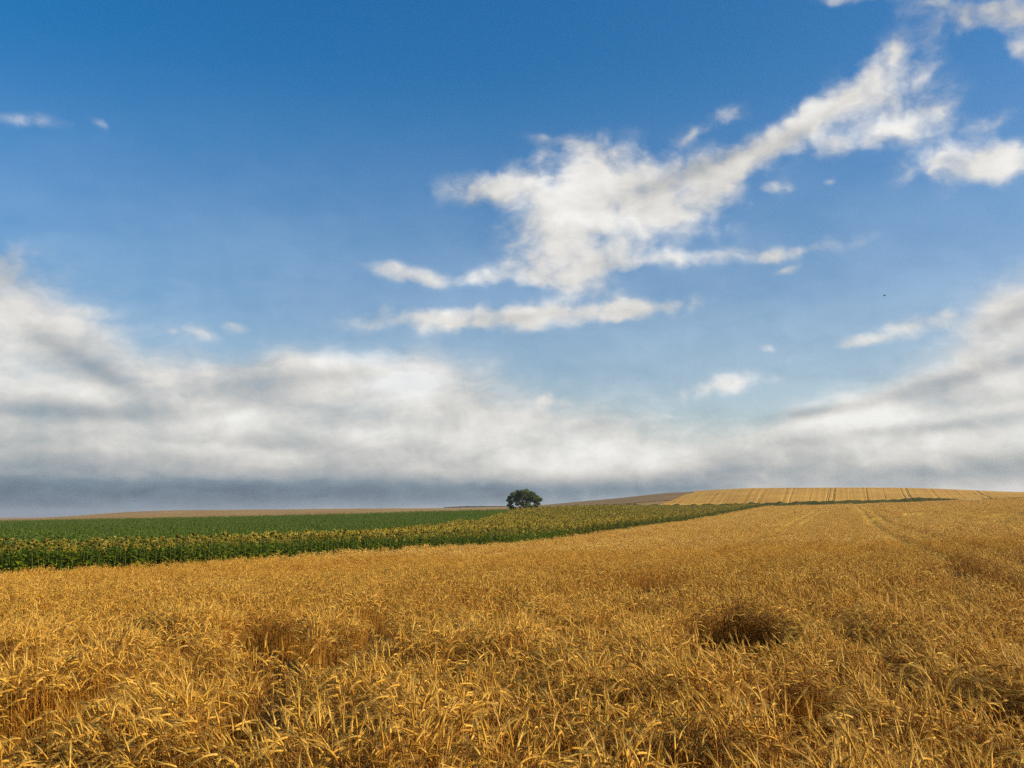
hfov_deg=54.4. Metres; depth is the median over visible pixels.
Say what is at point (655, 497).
hill
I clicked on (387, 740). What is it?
cereal stalk
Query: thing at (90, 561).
sunflower
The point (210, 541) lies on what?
sunflower
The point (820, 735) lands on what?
cereal stalk
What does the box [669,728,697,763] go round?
cereal stalk
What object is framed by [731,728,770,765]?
cereal stalk
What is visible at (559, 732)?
cereal stalk
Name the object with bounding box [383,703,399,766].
cereal stalk
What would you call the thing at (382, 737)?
cereal stalk
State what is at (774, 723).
cereal stalk
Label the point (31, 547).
sunflower
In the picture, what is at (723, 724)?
cereal stalk
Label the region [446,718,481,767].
cereal stalk
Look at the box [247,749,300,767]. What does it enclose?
cereal stalk
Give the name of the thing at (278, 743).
cereal stalk
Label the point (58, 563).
sunflower
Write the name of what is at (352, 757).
cereal stalk
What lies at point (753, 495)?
hill crop
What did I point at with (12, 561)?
sunflower
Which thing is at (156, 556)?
sunflower
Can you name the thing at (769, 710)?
cereal stalk
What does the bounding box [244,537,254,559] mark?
sunflower
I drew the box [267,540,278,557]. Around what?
sunflower
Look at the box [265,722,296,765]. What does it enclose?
cereal stalk
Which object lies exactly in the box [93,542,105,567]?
sunflower
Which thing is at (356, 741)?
cereal stalk
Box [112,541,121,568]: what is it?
sunflower
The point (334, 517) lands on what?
sunflower
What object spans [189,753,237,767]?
cereal stalk
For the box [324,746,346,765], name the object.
cereal stalk
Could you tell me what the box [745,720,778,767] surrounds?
cereal stalk
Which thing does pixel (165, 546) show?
sunflower
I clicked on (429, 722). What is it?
cereal stalk
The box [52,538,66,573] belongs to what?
sunflower
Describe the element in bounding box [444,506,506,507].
scrub
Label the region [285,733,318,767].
cereal stalk
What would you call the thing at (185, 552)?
sunflower
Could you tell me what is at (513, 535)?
sunflower crop
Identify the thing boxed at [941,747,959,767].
cereal stalk
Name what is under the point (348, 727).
cereal stalk
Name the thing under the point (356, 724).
cereal stalk
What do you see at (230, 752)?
cereal stalk
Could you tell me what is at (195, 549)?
sunflower
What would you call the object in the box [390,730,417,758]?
cereal stalk
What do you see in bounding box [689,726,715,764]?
cereal stalk
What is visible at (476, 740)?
cereal stalk
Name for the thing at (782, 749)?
cereal stalk
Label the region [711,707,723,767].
cereal stalk
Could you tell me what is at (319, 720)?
cereal stalk
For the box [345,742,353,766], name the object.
cereal stalk
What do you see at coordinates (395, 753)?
cereal stalk
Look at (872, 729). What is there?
cereal stalk
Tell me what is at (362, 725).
cereal stalk
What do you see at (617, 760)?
cereal stalk
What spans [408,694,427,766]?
cereal stalk
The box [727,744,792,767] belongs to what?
cereal stalk
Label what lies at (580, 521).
sunflower crop
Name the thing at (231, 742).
cereal stalk
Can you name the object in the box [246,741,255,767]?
cereal stalk
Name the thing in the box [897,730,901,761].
cereal stalk
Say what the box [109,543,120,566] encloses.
sunflower
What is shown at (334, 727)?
cereal stalk
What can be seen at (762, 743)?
cereal stalk
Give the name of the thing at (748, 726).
cereal stalk
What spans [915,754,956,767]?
cereal stalk
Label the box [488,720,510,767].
cereal stalk
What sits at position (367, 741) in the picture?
cereal stalk
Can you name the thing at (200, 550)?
sunflower
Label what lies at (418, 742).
cereal stalk
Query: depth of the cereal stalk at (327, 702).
5.42 m
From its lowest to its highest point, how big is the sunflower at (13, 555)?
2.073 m
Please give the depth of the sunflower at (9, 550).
47.03 m
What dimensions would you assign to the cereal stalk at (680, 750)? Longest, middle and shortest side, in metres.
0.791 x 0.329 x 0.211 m
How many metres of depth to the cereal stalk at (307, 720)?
5.48 m
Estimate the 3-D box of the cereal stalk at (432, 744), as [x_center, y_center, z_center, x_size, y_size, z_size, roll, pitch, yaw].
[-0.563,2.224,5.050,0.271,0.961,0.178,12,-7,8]
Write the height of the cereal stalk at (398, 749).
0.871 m
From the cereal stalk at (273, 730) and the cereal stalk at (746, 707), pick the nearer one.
the cereal stalk at (273, 730)
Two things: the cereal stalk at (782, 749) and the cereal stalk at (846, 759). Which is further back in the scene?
the cereal stalk at (782, 749)
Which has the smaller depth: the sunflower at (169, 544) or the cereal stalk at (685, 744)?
the cereal stalk at (685, 744)
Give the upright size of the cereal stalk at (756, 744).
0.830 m
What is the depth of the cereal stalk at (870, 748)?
4.79 m
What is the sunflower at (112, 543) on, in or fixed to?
on the soil
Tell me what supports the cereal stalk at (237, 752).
on the soil
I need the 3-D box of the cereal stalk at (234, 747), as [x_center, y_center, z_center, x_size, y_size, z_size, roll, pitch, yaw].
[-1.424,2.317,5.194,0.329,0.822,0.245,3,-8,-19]
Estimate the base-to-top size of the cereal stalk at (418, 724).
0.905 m
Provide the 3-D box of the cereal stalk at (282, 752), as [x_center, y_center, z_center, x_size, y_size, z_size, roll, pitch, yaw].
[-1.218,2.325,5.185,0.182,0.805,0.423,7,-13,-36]
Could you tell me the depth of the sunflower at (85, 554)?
50.15 m
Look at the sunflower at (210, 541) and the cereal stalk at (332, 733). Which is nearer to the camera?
the cereal stalk at (332, 733)
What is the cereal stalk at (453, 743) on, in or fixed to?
on the soil
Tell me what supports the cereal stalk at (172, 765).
on the soil
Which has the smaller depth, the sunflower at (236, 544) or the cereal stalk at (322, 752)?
the cereal stalk at (322, 752)
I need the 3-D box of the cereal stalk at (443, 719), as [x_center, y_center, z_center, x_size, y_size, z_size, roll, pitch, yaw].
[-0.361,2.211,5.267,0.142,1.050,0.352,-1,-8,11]
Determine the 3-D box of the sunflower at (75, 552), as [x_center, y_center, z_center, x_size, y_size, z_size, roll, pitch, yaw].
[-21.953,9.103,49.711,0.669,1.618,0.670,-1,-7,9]
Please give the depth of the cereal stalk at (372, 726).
5.76 m
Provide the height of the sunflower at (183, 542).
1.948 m
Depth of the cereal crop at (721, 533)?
97.83 m
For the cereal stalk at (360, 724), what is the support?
on the soil
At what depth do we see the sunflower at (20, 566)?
47.60 m
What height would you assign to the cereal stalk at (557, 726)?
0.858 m
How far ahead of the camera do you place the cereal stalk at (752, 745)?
5.51 m
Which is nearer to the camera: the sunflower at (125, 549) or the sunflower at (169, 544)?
the sunflower at (125, 549)
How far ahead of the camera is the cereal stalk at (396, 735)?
5.66 m
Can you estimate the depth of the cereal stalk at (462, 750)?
5.49 m
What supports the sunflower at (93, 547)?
on the soil
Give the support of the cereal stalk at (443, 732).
on the soil
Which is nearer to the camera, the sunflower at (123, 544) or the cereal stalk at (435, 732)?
the cereal stalk at (435, 732)
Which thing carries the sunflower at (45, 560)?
on the soil
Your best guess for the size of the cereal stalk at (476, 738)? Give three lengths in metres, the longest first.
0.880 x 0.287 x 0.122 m
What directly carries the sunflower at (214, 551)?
on the ground at (190, 513)
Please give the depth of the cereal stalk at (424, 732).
5.39 m
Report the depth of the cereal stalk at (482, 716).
5.27 m
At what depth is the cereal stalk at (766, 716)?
5.56 m
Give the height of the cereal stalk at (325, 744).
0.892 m
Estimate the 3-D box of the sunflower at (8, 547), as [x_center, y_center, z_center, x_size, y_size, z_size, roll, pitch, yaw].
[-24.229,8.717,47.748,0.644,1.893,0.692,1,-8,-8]
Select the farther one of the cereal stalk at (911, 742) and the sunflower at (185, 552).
the sunflower at (185, 552)
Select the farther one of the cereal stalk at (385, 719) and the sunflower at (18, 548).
the sunflower at (18, 548)
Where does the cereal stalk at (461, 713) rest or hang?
on the soil
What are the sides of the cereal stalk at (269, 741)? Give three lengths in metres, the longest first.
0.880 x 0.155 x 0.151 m
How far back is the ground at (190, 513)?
866.20 m
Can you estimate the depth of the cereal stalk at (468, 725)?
5.67 m
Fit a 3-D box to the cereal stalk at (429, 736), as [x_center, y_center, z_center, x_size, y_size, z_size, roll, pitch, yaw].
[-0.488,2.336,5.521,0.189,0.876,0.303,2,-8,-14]
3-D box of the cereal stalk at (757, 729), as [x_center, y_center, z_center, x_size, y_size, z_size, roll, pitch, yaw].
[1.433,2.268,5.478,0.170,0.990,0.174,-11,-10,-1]
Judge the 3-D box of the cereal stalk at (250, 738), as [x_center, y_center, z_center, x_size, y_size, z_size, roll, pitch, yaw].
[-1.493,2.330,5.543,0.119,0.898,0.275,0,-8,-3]
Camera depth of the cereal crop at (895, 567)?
27.16 m
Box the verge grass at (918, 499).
[554,497,959,507]
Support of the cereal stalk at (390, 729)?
on the soil
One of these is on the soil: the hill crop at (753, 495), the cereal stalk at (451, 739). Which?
the cereal stalk at (451, 739)
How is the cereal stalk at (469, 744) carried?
on the soil
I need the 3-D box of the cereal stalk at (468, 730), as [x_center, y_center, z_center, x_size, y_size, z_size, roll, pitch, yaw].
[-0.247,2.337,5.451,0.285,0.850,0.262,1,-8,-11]
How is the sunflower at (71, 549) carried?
on the soil
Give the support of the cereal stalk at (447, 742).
on the soil
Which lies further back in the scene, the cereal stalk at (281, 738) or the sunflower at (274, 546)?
the sunflower at (274, 546)
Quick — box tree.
[506,489,542,509]
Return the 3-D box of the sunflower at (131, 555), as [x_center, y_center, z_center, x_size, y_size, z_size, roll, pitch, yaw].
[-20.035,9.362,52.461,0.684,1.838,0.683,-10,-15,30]
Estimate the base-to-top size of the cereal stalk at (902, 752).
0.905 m
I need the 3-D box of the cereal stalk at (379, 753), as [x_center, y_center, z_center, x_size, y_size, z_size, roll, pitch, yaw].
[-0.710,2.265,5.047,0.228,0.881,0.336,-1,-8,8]
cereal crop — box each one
[0,531,1023,655]
[0,580,1023,767]
[235,497,1023,562]
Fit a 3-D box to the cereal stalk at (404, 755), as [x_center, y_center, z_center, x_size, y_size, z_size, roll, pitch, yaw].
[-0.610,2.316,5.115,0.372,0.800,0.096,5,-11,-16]
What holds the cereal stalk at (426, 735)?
on the soil
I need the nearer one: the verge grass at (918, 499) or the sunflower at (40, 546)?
the sunflower at (40, 546)
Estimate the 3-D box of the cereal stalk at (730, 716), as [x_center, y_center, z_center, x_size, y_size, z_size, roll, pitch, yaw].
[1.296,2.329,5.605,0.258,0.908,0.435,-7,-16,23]
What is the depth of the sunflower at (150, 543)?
53.81 m
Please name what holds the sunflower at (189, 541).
on the soil
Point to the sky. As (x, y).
(255, 254)
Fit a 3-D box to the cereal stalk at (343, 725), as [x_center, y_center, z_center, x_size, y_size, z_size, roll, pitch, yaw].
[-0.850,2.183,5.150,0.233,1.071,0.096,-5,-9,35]
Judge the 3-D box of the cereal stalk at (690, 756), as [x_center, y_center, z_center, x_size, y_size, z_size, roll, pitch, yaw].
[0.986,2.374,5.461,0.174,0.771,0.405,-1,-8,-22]
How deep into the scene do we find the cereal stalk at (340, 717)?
5.52 m
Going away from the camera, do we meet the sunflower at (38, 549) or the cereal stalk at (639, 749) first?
the cereal stalk at (639, 749)
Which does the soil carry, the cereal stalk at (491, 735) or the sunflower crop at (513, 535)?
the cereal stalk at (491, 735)
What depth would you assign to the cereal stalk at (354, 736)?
5.15 m
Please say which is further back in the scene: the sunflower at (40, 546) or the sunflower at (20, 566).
the sunflower at (40, 546)
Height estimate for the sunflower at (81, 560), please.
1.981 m
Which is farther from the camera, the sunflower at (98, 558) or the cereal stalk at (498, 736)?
the sunflower at (98, 558)
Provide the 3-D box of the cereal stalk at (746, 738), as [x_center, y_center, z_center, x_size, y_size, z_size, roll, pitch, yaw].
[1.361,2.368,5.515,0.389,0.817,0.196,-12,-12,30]
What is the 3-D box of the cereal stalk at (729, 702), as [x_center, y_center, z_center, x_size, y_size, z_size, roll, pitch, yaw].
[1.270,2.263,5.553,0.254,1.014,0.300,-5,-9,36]
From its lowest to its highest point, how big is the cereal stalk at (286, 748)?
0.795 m
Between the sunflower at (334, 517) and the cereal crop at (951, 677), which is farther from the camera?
the sunflower at (334, 517)
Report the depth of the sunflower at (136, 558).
52.57 m
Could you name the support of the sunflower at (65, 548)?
on the soil
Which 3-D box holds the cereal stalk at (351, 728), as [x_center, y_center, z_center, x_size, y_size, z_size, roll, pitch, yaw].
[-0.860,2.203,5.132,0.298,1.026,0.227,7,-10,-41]
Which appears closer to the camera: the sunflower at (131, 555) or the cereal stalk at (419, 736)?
the cereal stalk at (419, 736)
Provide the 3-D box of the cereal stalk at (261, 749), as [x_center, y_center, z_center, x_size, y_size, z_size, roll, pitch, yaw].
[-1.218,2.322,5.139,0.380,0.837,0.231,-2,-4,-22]
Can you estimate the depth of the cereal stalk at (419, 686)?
5.66 m
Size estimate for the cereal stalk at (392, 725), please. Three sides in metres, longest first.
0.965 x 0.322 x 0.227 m
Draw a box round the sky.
[0,0,1023,516]
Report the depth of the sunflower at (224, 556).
58.03 m
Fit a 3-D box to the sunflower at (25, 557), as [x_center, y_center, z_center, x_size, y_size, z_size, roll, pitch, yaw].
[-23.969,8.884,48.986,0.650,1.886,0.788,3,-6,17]
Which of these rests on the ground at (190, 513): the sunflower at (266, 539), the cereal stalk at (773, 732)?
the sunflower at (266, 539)
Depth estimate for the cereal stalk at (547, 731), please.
5.61 m
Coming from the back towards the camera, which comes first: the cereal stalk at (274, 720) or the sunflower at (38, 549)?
the sunflower at (38, 549)
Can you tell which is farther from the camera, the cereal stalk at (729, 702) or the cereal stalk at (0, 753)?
the cereal stalk at (729, 702)
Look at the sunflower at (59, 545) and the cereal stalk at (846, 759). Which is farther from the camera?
the sunflower at (59, 545)
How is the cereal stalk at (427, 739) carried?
on the soil
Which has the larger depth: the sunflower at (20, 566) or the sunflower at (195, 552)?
the sunflower at (195, 552)
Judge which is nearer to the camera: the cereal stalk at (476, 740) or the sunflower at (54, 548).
the cereal stalk at (476, 740)
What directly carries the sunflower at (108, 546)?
on the soil
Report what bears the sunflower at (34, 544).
on the soil
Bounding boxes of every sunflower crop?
[0,508,516,570]
[0,524,567,571]
[49,503,760,554]
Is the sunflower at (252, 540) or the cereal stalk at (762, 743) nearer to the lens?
the cereal stalk at (762, 743)
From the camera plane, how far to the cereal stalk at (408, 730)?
5.31 m
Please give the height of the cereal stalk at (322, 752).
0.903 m
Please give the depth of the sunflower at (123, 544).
51.91 m
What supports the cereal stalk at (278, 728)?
on the soil
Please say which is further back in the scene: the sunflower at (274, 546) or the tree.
the tree
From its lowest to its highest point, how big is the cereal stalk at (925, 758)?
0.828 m
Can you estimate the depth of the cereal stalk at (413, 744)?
5.12 m
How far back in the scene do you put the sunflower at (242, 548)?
55.97 m
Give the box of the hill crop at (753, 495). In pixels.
[659,487,1023,504]
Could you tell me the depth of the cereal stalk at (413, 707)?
5.80 m
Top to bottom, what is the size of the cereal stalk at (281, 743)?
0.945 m
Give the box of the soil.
[3,564,1023,767]
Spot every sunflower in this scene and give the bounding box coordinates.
[0,510,508,575]
[0,544,9,574]
[0,546,8,571]
[0,548,14,573]
[2,546,11,568]
[4,542,19,572]
[4,542,20,576]
[12,546,26,573]
[14,543,28,569]
[19,548,31,570]
[21,505,752,570]
[22,548,35,570]
[24,545,39,572]
[29,543,40,568]
[29,544,45,568]
[32,548,43,571]
[40,550,51,574]
[42,547,54,574]
[46,547,58,575]
[51,543,63,572]
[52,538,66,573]
[54,547,66,569]
[56,546,68,570]
[63,546,74,568]
[66,551,78,571]
[70,548,82,568]
[77,542,87,565]
[77,549,86,570]
[83,542,97,569]
[88,546,99,566]
[92,549,102,568]
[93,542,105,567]
[103,542,113,566]
[106,544,112,563]
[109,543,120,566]
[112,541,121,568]
[112,543,125,571]
[120,547,130,567]
[126,544,136,565]
[128,539,139,560]
[132,547,141,567]
[135,540,150,565]
[143,542,154,569]
[150,545,160,567]
[155,544,168,564]
[156,543,165,563]
[165,543,174,564]
[175,539,186,563]
[178,541,189,562]
[179,542,190,566]
[182,540,192,561]
[190,539,200,560]
[191,541,201,561]
[196,542,205,563]
[202,540,213,561]
[207,541,218,560]
[221,541,229,559]
[229,542,237,558]
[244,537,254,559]
[249,539,257,557]
[261,538,271,557]
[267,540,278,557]
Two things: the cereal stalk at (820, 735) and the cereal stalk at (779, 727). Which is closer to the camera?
the cereal stalk at (820, 735)
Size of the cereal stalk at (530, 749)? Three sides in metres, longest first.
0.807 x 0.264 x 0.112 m
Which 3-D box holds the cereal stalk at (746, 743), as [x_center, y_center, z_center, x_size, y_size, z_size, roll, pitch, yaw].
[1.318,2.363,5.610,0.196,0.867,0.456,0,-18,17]
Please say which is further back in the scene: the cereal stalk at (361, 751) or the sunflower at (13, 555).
the sunflower at (13, 555)
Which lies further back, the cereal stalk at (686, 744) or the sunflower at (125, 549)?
the sunflower at (125, 549)
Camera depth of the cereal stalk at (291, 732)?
5.49 m
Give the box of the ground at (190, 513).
[0,497,1023,520]
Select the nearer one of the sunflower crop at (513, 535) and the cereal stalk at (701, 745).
the cereal stalk at (701, 745)
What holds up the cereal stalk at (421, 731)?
on the soil
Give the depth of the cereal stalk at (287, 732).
5.46 m
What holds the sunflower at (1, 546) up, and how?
on the soil
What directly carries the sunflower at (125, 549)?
on the soil
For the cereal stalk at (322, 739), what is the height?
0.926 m
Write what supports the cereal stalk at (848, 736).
on the soil
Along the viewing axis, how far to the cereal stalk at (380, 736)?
5.51 m
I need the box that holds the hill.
[515,492,692,507]
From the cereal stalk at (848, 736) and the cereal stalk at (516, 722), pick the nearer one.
the cereal stalk at (848, 736)
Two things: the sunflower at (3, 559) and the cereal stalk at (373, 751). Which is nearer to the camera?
the cereal stalk at (373, 751)
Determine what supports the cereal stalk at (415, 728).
on the soil
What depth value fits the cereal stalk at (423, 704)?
5.67 m
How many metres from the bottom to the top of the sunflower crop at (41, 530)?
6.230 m
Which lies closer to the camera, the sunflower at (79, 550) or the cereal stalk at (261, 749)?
the cereal stalk at (261, 749)
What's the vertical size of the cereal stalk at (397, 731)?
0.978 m
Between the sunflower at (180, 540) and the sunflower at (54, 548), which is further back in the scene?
the sunflower at (180, 540)
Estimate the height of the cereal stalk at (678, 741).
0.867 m
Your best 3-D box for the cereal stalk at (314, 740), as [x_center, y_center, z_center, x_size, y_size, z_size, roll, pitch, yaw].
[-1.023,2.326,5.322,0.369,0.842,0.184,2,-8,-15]
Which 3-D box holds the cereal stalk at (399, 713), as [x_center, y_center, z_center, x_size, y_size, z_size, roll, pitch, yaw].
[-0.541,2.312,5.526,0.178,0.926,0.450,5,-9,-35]
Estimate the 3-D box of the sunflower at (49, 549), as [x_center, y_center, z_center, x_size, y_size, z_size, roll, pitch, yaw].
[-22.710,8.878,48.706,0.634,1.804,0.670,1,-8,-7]
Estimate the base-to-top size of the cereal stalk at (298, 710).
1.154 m
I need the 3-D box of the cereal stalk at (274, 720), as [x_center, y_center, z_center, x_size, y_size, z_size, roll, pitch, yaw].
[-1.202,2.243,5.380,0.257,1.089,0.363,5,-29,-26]
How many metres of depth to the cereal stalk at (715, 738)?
5.38 m
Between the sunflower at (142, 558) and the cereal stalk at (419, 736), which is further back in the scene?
the sunflower at (142, 558)
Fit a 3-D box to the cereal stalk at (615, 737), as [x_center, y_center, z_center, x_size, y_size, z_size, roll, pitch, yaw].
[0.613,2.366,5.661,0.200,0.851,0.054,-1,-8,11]
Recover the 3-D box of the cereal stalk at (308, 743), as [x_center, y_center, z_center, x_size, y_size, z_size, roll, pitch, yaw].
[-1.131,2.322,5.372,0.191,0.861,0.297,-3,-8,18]
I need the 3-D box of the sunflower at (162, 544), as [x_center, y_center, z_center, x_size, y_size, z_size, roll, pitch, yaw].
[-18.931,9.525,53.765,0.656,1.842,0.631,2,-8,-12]
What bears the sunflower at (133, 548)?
on the soil
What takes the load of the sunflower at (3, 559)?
on the soil
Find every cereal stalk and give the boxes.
[0,724,1,767]
[158,761,177,767]
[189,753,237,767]
[207,740,262,767]
[211,744,267,766]
[217,751,257,767]
[225,730,247,767]
[238,747,291,767]
[244,726,258,767]
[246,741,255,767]
[247,727,298,767]
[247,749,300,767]
[254,718,267,767]
[255,736,308,766]
[260,735,293,767]
[262,745,288,767]
[263,719,287,767]
[263,727,275,758]
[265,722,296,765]
[271,708,305,766]
[271,734,287,767]
[274,740,298,766]
[276,726,316,765]
[282,703,316,767]
[285,709,290,767]
[285,729,315,765]
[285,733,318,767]
[293,737,331,762]
[296,680,313,764]
[304,740,339,767]
[308,724,334,767]
[316,737,369,767]
[317,696,320,754]
[319,713,381,767]
[319,731,355,758]
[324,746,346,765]
[325,693,341,767]
[326,748,369,767]
[327,710,342,767]
[329,733,382,765]
[330,726,375,764]
[330,735,380,767]
[332,724,370,766]
[339,726,409,763]
[340,714,376,763]
[340,717,400,767]
[342,704,344,767]
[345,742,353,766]
[347,744,369,764]
[350,712,376,767]
[351,697,388,767]
[353,707,369,759]
[366,709,380,765]
[368,737,398,767]
[370,745,378,765]
[374,751,405,765]
[377,713,385,767]
[378,741,432,767]
[379,719,392,759]
[380,725,430,767]
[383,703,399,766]
[385,733,418,762]
[385,752,422,767]
[386,725,416,767]
[387,667,429,758]
[390,712,421,765]
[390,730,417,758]
[391,717,403,759]
[391,720,426,766]
[392,689,440,753]
[393,719,436,766]
[394,736,405,767]
[395,699,441,766]
[400,715,454,759]
[400,720,421,767]
[405,709,435,767]
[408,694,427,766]
[409,713,433,766]
[410,726,459,765]
[411,684,416,767]
[412,725,439,762]
[413,723,450,764]
[419,734,454,766]
[421,732,445,767]
[421,741,465,763]
[422,713,426,767]
[424,696,453,767]
[434,726,488,765]
[439,724,489,753]
[440,727,477,767]
[442,719,457,762]
[442,740,472,765]
[444,721,453,766]
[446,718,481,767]
[447,724,460,765]
[453,737,500,766]
[458,695,476,766]
[463,734,500,765]
[468,709,525,766]
[476,712,504,767]
[479,704,500,767]
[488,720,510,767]
[509,748,544,767]
[528,750,573,766]
[540,719,555,762]
[551,731,577,767]
[552,723,571,763]
[566,725,591,767]
[603,754,632,767]
[613,725,617,750]
[630,748,667,765]
[654,722,689,765]
[663,730,688,765]
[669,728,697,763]
[670,739,693,765]
[678,729,719,761]
[678,749,706,767]
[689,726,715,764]
[698,712,740,767]
[698,734,728,767]
[699,705,730,767]
[699,732,707,767]
[707,716,736,766]
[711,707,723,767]
[719,734,778,762]
[723,725,765,766]
[725,692,755,766]
[726,714,751,767]
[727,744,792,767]
[729,694,763,758]
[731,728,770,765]
[734,724,759,767]
[739,735,784,767]
[743,734,754,767]
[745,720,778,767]
[748,707,773,765]
[754,741,782,766]
[759,694,810,767]
[760,700,771,765]
[760,747,797,759]
[771,694,789,767]
[776,724,804,761]
[805,717,832,758]
[836,717,857,767]
[841,753,861,765]
[848,730,884,765]
[869,711,875,765]
[893,743,915,761]
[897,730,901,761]
[908,726,913,767]
[913,757,942,767]
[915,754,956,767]
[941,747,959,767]
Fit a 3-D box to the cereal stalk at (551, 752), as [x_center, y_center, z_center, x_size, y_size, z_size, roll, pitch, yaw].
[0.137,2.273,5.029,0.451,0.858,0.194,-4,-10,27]
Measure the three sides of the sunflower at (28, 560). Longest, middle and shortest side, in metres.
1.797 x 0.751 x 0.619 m
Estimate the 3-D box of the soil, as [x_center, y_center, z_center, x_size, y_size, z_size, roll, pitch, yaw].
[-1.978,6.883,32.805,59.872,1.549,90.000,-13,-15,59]
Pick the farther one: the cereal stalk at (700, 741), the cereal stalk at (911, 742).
the cereal stalk at (700, 741)
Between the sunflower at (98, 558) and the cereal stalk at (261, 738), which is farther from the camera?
the sunflower at (98, 558)
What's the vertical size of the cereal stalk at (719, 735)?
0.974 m
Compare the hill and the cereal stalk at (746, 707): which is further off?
the hill
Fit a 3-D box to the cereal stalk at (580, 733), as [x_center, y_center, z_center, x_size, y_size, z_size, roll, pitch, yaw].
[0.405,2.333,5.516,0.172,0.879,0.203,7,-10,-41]
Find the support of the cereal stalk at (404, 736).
on the soil

